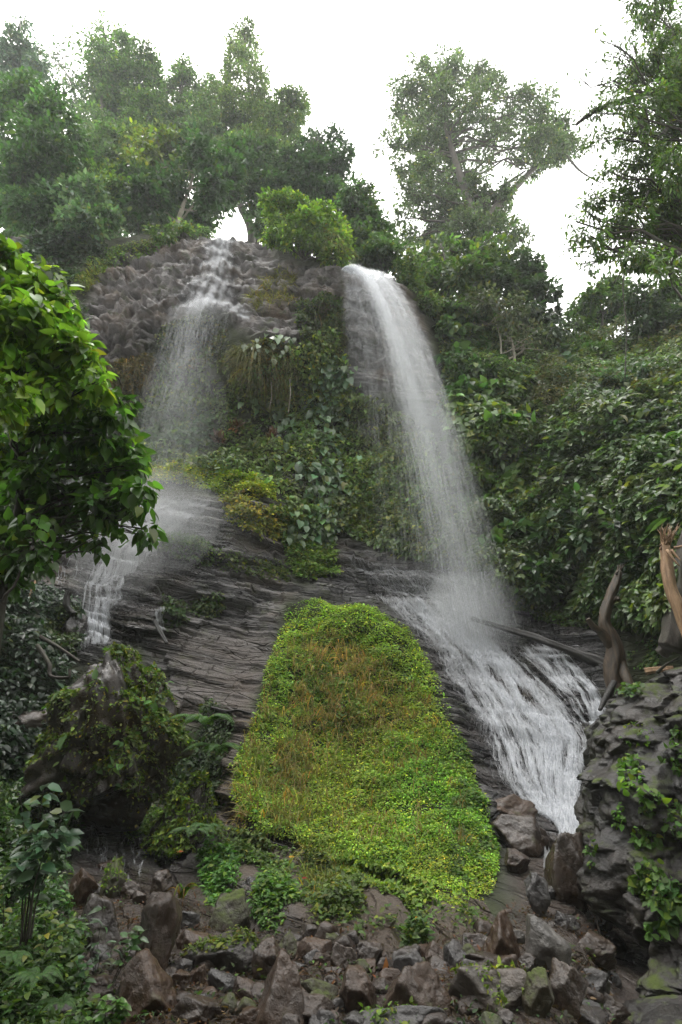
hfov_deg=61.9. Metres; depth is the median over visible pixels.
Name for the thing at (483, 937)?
stone
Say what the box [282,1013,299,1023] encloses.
stone
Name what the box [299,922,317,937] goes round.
boulder
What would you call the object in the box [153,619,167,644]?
dead branch
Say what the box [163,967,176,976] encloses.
stone
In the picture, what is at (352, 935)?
stone
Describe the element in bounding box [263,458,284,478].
rosette plant
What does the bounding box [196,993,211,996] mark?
stone
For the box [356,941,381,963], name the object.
boulder
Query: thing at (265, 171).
rim bush
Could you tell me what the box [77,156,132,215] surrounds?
rim bush
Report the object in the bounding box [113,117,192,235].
forest tree
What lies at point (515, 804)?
boulder
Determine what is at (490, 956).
boulder
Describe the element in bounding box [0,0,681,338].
sky
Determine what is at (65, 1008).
stone
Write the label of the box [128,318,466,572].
undergrowth
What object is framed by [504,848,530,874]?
boulder
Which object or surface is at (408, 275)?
rim bush
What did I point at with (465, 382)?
hillside shrub
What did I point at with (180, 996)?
stone
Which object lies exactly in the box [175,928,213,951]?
boulder
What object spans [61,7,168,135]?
forest tree
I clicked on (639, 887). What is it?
rock plant
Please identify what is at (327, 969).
stone
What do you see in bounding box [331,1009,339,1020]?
stone
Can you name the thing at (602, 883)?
rock outcrop
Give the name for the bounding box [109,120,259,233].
forest tree
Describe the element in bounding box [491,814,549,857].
boulder
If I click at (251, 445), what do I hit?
rosette plant
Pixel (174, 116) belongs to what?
rim bush
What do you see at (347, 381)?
climbing vine
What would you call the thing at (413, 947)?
stone
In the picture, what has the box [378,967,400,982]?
stone
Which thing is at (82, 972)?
herb plant
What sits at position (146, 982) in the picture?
boulder
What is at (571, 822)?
cascade water
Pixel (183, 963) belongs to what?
stone
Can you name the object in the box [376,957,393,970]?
stone
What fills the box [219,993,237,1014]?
stone
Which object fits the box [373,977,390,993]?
boulder
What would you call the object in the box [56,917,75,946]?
herb plant
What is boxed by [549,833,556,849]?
boulder
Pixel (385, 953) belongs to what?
stone
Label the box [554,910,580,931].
boulder
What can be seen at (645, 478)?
hillside shrub
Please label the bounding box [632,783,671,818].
rock plant
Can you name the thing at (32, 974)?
fern
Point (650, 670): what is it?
dead branch
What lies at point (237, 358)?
hanging grass
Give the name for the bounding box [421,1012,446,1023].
stone
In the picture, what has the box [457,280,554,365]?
forest tree
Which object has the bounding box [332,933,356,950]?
stone
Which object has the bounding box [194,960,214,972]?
stone
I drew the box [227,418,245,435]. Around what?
rosette plant
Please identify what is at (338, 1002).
stone
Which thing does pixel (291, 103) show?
forest tree
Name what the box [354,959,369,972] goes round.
stone
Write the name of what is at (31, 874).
leafy plant
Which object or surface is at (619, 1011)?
boulder
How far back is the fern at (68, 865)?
4.89 m
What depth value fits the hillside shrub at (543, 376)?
18.84 m
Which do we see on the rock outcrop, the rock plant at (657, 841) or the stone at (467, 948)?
the rock plant at (657, 841)
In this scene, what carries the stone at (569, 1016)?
on the cliff
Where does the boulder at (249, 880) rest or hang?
on the cliff
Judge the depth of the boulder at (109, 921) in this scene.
4.74 m
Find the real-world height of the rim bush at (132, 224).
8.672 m
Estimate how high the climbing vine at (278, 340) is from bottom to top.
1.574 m
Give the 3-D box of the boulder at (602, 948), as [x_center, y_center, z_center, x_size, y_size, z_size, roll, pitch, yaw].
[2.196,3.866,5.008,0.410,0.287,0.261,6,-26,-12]
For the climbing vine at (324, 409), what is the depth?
19.79 m
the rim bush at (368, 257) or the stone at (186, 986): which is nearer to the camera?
the stone at (186, 986)
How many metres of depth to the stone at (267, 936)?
4.76 m
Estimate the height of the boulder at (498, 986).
0.358 m
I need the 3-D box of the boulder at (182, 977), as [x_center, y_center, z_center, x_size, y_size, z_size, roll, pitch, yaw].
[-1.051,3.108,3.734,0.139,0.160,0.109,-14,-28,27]
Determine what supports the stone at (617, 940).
on the cliff
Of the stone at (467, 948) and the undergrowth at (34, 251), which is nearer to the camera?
the stone at (467, 948)
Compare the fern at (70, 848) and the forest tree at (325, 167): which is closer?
the fern at (70, 848)
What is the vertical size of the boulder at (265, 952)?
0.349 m
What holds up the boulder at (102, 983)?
on the cliff
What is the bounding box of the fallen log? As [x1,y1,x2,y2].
[471,616,603,666]
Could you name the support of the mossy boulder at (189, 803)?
on the cliff
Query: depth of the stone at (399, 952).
4.23 m
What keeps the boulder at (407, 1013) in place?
on the cliff
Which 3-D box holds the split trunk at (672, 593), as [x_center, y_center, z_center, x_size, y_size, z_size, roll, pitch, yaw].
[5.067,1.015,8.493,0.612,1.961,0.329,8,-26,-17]
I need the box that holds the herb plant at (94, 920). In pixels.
[76,905,130,978]
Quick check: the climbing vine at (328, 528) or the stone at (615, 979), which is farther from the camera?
the climbing vine at (328, 528)
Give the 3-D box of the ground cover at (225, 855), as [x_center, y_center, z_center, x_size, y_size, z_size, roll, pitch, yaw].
[1.319,2.804,8.623,9.136,4.829,6.345,6,-26,-13]
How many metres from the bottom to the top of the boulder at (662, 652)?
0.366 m
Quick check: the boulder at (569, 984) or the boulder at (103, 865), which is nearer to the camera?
the boulder at (569, 984)
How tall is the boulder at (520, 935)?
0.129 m
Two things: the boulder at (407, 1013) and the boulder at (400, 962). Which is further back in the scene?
the boulder at (400, 962)
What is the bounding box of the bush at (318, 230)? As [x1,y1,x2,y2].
[256,185,358,271]
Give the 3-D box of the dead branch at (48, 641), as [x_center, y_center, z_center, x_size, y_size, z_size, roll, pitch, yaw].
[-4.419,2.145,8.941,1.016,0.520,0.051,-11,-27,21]
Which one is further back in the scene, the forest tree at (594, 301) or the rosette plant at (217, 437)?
the forest tree at (594, 301)
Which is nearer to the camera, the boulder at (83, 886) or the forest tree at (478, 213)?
the boulder at (83, 886)
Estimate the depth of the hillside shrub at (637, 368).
18.04 m
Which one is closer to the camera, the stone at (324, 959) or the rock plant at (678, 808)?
the stone at (324, 959)
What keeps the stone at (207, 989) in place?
on the cliff
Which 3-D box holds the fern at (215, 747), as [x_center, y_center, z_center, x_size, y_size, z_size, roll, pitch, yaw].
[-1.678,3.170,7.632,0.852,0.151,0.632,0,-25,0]
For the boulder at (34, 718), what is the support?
on the cliff
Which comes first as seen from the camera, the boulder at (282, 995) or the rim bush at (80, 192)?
the boulder at (282, 995)
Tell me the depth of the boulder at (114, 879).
6.18 m
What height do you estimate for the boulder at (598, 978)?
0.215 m
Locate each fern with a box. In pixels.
[0,950,32,967]
[3,965,63,989]
[28,993,76,1014]
[39,862,74,872]
[47,844,83,854]
[162,713,234,725]
[166,826,217,836]
[184,742,244,753]
[188,822,222,829]
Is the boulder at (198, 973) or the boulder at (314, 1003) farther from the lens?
the boulder at (198, 973)
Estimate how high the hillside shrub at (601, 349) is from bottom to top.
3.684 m
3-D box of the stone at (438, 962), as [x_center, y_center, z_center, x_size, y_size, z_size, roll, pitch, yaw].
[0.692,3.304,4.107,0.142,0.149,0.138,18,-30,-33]
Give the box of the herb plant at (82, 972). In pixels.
[65,955,95,990]
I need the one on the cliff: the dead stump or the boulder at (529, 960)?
the boulder at (529, 960)
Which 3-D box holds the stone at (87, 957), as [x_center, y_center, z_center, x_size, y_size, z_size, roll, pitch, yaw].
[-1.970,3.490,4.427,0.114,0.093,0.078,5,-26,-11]
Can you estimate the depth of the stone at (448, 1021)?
3.15 m
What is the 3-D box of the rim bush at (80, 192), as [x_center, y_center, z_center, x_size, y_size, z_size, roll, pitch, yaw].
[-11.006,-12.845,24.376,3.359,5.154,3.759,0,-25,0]
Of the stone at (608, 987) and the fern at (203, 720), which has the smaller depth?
the stone at (608, 987)
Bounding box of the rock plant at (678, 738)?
[657,725,681,777]
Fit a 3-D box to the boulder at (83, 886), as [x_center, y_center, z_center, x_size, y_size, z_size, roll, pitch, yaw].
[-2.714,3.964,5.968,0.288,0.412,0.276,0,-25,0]
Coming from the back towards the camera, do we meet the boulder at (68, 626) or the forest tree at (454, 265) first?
the forest tree at (454, 265)
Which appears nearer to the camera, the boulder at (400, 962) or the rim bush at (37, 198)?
the boulder at (400, 962)
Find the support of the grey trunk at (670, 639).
on the rock outcrop
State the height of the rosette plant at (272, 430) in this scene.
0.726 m
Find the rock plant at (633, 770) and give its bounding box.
[616,753,644,795]
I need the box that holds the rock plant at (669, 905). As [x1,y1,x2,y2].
[649,876,681,939]
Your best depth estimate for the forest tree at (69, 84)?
45.09 m
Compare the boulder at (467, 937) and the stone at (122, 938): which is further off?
the stone at (122, 938)
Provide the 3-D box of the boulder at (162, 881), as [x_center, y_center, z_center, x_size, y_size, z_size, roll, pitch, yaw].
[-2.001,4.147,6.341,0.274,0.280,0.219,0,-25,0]
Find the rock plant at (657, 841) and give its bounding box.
[627,826,663,850]
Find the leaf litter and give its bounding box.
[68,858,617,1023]
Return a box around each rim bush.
[0,163,67,236]
[44,167,128,247]
[77,118,145,237]
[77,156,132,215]
[95,83,236,147]
[110,167,184,236]
[141,216,215,249]
[151,130,241,235]
[225,128,302,243]
[347,232,407,278]
[390,249,447,316]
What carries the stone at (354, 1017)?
on the cliff
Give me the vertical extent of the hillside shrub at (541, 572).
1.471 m
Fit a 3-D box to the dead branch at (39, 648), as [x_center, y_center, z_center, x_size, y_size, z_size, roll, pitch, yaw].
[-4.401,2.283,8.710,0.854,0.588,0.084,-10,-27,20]
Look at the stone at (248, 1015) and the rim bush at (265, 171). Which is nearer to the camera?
the stone at (248, 1015)
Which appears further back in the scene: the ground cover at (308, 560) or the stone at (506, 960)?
the ground cover at (308, 560)
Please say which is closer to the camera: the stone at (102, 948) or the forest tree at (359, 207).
the stone at (102, 948)
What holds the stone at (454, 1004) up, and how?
on the cliff
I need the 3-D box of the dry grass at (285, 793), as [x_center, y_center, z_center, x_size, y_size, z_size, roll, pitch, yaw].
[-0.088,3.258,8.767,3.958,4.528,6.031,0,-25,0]
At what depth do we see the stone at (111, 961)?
4.21 m
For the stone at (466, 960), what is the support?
on the cliff
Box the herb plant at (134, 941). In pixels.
[107,925,148,988]
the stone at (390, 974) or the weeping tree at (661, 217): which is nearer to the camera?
the stone at (390, 974)
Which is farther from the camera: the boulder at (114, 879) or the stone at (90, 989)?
the boulder at (114, 879)
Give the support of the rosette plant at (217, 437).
on the cliff
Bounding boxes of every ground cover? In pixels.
[119,610,660,946]
[122,412,343,631]
[229,597,500,906]
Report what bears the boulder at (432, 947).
on the cliff
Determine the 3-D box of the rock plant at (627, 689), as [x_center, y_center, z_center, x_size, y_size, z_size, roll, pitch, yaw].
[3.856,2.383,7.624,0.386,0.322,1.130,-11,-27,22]
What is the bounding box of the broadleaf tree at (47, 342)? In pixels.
[0,233,167,651]
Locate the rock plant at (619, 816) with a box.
[611,802,625,831]
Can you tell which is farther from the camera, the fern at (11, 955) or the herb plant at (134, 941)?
the herb plant at (134, 941)
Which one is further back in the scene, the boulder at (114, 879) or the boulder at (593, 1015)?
the boulder at (114, 879)
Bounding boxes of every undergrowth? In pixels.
[0,577,109,1023]
[4,221,108,484]
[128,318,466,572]
[439,293,681,639]
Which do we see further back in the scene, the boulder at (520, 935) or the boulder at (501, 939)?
the boulder at (520, 935)
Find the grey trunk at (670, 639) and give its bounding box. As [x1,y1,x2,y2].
[658,531,681,654]
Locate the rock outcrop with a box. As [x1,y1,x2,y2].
[574,667,681,1023]
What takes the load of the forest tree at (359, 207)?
on the cliff
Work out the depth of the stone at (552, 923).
5.15 m
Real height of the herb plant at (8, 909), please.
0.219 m
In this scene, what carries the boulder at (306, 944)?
on the cliff
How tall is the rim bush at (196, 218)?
13.613 m
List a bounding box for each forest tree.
[0,14,56,85]
[0,65,112,237]
[33,34,92,133]
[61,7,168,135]
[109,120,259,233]
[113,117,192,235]
[160,52,224,122]
[200,15,283,242]
[242,83,312,243]
[260,120,356,218]
[333,172,403,277]
[371,40,603,252]
[395,230,512,301]
[457,243,573,344]
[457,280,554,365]
[558,269,640,342]
[613,274,681,342]
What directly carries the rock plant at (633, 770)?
on the rock outcrop
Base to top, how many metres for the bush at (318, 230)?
5.016 m
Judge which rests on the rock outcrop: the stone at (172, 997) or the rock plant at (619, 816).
the rock plant at (619, 816)
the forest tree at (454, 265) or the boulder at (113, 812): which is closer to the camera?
the boulder at (113, 812)
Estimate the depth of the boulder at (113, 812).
7.77 m
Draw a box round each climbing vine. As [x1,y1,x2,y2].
[238,396,305,458]
[241,328,296,365]
[277,459,356,549]
[285,356,361,493]
[289,504,348,551]
[308,352,357,422]
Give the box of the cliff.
[0,232,681,1023]
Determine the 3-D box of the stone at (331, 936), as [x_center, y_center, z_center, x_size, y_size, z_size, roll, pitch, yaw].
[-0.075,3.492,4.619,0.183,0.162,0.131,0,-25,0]
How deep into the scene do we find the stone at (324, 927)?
4.64 m
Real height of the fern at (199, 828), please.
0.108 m
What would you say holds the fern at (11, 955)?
on the cliff
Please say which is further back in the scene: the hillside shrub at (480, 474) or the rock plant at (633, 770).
the hillside shrub at (480, 474)
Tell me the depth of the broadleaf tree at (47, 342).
5.52 m
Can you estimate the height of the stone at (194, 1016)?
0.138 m
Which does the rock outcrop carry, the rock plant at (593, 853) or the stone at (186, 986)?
the rock plant at (593, 853)
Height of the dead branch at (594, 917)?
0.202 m
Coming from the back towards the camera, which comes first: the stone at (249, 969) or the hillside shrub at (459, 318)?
the hillside shrub at (459, 318)
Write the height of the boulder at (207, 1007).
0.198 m
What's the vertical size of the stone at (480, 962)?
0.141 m
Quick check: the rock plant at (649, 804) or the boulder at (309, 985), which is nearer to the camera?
the boulder at (309, 985)
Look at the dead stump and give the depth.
10.26 m
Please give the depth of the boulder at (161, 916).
4.03 m
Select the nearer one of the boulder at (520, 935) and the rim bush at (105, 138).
the boulder at (520, 935)
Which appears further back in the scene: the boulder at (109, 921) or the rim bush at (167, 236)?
the rim bush at (167, 236)
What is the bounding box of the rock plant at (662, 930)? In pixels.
[643,919,670,941]
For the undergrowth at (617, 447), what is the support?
on the cliff
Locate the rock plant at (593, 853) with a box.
[582,835,598,868]
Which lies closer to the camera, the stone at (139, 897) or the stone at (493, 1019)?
the stone at (493, 1019)
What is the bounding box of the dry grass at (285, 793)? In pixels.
[213,623,482,905]
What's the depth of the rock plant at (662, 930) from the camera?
5.03 m
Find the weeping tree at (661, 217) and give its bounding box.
[556,0,681,378]
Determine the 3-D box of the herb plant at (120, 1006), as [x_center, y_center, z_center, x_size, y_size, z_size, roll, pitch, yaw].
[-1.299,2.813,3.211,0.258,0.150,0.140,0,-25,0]
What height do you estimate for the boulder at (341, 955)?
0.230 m
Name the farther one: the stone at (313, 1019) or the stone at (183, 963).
the stone at (183, 963)
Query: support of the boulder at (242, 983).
on the cliff
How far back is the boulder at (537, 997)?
3.28 m
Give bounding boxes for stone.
[53,1003,71,1014]
[79,982,93,994]
[83,953,89,959]
[84,961,102,974]
[87,993,100,1001]
[90,943,111,961]
[94,882,100,894]
[104,958,118,970]
[118,945,135,962]
[120,935,129,943]
[132,889,146,903]
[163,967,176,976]
[167,994,175,1005]
[168,958,192,972]
[176,991,192,1002]
[179,1010,208,1023]
[181,984,193,990]
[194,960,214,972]
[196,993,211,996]
[201,986,218,997]
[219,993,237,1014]
[231,967,251,974]
[235,996,256,1014]
[235,1006,259,1023]
[251,981,264,1001]
[258,934,270,943]
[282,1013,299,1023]
[283,931,302,941]
[293,961,305,968]
[303,948,318,965]
[308,1015,329,1023]
[310,989,327,996]
[311,952,330,965]
[314,921,338,938]
[316,1009,337,1023]
[323,974,337,984]
[324,967,341,975]
[325,932,337,946]
[331,997,344,1012]
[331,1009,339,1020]
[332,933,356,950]
[343,1010,364,1023]
[345,930,358,945]
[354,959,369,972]
[365,958,375,974]
[371,941,384,951]
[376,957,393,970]
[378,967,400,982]
[382,950,389,957]
[392,949,409,959]
[396,944,420,955]
[418,943,427,957]
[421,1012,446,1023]
[429,955,447,971]
[443,938,466,966]
[445,1018,454,1023]
[451,996,459,1012]
[457,995,481,1015]
[460,958,477,966]
[462,943,475,953]
[473,920,491,935]
[475,958,491,965]
[476,933,487,942]
[480,1011,502,1023]
[492,954,516,967]
[496,1008,513,1023]
[516,1006,523,1010]
[547,921,555,925]
[562,1012,573,1022]
[582,999,609,1023]
[587,987,604,1005]
[588,966,610,993]
[606,930,627,958]
[608,971,621,987]
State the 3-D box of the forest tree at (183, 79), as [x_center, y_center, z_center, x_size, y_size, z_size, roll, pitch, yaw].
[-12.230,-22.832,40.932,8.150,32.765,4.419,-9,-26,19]
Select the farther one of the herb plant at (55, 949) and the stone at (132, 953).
the stone at (132, 953)
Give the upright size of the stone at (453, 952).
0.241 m
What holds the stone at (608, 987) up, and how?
on the cliff
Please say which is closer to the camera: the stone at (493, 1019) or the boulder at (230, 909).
the stone at (493, 1019)
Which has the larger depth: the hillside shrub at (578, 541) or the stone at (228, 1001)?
the hillside shrub at (578, 541)
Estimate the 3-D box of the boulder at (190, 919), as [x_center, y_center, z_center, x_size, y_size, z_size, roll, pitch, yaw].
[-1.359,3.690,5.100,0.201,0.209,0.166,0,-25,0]
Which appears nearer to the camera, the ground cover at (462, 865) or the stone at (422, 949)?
the stone at (422, 949)
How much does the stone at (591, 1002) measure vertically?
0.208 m
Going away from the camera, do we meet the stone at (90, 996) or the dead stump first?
the stone at (90, 996)
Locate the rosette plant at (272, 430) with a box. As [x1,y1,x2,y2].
[262,426,281,444]
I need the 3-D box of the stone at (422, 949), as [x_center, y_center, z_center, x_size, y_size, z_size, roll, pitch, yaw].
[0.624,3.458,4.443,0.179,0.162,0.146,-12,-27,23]
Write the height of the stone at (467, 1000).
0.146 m
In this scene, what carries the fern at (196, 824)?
on the cliff
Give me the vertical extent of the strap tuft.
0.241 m
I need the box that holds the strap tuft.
[167,882,205,905]
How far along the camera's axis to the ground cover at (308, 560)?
15.51 m
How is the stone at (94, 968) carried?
on the cliff
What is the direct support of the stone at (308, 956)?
on the cliff
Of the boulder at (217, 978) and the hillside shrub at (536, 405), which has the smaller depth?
the boulder at (217, 978)
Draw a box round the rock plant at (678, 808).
[661,799,681,840]
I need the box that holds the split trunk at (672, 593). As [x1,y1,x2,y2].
[657,523,681,635]
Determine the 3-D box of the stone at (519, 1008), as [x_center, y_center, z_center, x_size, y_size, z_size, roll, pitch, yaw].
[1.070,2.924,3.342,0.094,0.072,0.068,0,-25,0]
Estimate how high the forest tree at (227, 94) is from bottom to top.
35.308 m
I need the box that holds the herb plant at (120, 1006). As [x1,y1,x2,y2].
[92,993,131,1023]
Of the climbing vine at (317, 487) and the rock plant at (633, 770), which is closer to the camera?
the rock plant at (633, 770)
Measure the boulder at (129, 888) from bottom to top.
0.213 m
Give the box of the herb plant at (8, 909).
[0,885,11,927]
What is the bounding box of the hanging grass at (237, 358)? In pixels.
[73,258,350,429]
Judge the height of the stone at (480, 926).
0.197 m
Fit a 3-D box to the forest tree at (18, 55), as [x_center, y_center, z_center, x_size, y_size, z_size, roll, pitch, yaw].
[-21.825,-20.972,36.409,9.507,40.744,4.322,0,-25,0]
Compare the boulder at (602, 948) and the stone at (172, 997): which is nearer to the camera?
the stone at (172, 997)
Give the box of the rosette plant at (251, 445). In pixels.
[240,437,260,457]
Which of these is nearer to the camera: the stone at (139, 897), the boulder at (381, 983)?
the boulder at (381, 983)
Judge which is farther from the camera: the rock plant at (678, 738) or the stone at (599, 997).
the rock plant at (678, 738)
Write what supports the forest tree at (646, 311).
on the cliff
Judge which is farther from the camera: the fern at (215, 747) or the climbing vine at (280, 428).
the climbing vine at (280, 428)
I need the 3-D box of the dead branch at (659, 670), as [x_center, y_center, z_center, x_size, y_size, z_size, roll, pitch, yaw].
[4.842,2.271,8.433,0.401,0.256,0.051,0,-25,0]
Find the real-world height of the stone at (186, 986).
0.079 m
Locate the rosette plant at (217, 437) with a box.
[209,427,228,443]
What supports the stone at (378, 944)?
on the cliff
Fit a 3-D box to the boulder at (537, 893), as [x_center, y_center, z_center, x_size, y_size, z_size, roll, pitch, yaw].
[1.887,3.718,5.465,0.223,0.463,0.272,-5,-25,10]
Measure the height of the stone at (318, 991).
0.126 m
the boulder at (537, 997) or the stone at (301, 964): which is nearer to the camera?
the boulder at (537, 997)
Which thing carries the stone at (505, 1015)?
on the cliff
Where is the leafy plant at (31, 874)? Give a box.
[0,782,84,945]
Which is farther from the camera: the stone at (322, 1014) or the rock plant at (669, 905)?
the rock plant at (669, 905)
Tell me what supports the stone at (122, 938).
on the cliff
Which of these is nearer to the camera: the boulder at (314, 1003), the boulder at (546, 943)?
the boulder at (314, 1003)
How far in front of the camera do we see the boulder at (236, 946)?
4.11 m
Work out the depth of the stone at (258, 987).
3.62 m
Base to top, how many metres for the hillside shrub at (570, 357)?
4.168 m
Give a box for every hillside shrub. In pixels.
[429,341,511,418]
[432,297,500,340]
[454,419,528,488]
[472,517,536,574]
[498,551,577,608]
[513,398,588,456]
[516,482,635,574]
[525,368,572,404]
[546,340,608,387]
[565,333,637,367]
[590,360,681,425]
[601,535,650,606]
[643,452,669,483]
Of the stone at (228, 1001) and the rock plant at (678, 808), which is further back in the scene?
the rock plant at (678, 808)
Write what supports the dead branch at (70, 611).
on the cliff
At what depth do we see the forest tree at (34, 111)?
25.64 m
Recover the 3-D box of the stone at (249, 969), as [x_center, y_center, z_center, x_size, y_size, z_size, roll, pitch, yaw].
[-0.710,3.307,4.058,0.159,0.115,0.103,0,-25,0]
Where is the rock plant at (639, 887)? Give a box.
[626,856,671,911]
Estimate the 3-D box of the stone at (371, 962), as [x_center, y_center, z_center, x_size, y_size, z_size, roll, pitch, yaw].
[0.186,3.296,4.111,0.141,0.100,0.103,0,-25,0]
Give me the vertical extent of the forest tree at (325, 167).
16.062 m
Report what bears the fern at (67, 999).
on the cliff
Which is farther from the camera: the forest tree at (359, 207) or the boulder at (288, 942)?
the forest tree at (359, 207)
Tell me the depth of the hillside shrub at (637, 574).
10.99 m
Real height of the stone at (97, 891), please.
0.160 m
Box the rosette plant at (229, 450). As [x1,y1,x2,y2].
[221,446,239,462]
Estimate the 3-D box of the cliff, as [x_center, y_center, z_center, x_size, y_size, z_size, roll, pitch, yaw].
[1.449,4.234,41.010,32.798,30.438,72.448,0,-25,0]
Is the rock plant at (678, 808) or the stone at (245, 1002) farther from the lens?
the rock plant at (678, 808)
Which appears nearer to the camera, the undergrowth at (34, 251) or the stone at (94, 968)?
the stone at (94, 968)
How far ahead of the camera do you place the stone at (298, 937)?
4.72 m
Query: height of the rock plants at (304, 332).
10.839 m
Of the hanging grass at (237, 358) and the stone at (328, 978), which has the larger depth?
the hanging grass at (237, 358)
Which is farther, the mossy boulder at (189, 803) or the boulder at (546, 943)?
the mossy boulder at (189, 803)
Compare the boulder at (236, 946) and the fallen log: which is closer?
the boulder at (236, 946)
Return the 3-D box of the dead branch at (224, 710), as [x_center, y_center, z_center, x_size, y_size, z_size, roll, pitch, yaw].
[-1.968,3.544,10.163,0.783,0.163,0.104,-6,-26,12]
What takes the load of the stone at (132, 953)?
on the cliff
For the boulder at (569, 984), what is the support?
on the cliff
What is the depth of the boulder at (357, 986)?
3.46 m
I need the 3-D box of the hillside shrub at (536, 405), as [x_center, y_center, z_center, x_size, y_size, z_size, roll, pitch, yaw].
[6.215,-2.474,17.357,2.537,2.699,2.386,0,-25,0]
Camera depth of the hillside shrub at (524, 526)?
14.30 m
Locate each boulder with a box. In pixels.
[11,710,49,747]
[12,641,197,853]
[56,791,150,832]
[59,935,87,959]
[62,614,87,636]
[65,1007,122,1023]
[67,868,98,906]
[72,975,120,997]
[75,893,119,949]
[96,858,119,869]
[99,855,130,897]
[119,948,176,1023]
[120,880,146,899]
[135,891,181,968]
[139,769,222,865]
[149,869,173,893]
[169,994,221,1020]
[171,969,190,990]
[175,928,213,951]
[180,924,259,974]
[181,910,199,929]
[189,964,206,985]
[207,888,250,931]
[208,968,235,993]
[233,975,254,998]
[241,876,255,886]
[251,935,280,979]
[255,949,303,1023]
[279,930,296,959]
[295,936,332,960]
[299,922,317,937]
[301,978,338,999]
[301,993,338,1023]
[330,942,356,970]
[339,964,376,1012]
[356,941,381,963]
[358,996,447,1023]
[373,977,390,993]
[383,961,451,1015]
[393,951,422,971]
[425,940,443,961]
[448,955,526,1013]
[458,951,503,964]
[462,933,483,947]
[480,909,520,959]
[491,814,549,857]
[494,794,537,818]
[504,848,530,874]
[513,929,525,943]
[517,953,537,971]
[521,966,554,1017]
[524,871,550,917]
[525,914,571,973]
[544,832,587,911]
[548,885,554,898]
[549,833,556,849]
[549,957,587,1021]
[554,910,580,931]
[577,1004,606,1023]
[578,931,616,970]
[583,968,608,993]
[603,991,631,1023]
[655,646,672,657]
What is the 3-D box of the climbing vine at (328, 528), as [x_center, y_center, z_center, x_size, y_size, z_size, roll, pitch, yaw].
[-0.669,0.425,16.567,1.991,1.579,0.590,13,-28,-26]
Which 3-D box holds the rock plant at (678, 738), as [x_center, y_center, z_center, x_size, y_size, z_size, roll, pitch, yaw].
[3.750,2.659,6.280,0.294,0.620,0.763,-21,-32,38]
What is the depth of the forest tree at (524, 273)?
23.53 m
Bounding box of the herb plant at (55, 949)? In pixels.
[33,909,75,955]
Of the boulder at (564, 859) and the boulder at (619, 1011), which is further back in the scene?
the boulder at (564, 859)
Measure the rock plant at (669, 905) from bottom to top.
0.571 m
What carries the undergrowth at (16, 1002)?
on the cliff
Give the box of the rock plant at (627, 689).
[614,681,644,697]
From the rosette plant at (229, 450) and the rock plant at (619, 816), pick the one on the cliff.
the rosette plant at (229, 450)
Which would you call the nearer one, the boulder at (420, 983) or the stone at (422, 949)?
the boulder at (420, 983)
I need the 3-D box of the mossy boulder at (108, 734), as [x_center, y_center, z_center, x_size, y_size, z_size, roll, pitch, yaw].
[-3.358,3.278,8.112,2.118,2.746,1.788,19,-31,-35]
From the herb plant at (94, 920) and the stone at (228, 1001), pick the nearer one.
the stone at (228, 1001)
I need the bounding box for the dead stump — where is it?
[586,563,633,710]
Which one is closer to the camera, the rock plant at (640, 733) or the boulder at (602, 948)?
the boulder at (602, 948)
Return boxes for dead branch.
[35,644,70,679]
[39,635,80,662]
[63,591,75,616]
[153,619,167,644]
[210,706,250,714]
[587,904,599,932]
[644,666,673,674]
[656,656,679,673]
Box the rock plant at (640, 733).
[619,721,653,747]
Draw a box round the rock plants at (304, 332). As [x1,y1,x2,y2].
[59,238,452,422]
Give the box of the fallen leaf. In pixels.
[383,958,388,967]
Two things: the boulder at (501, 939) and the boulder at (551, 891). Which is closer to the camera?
the boulder at (501, 939)

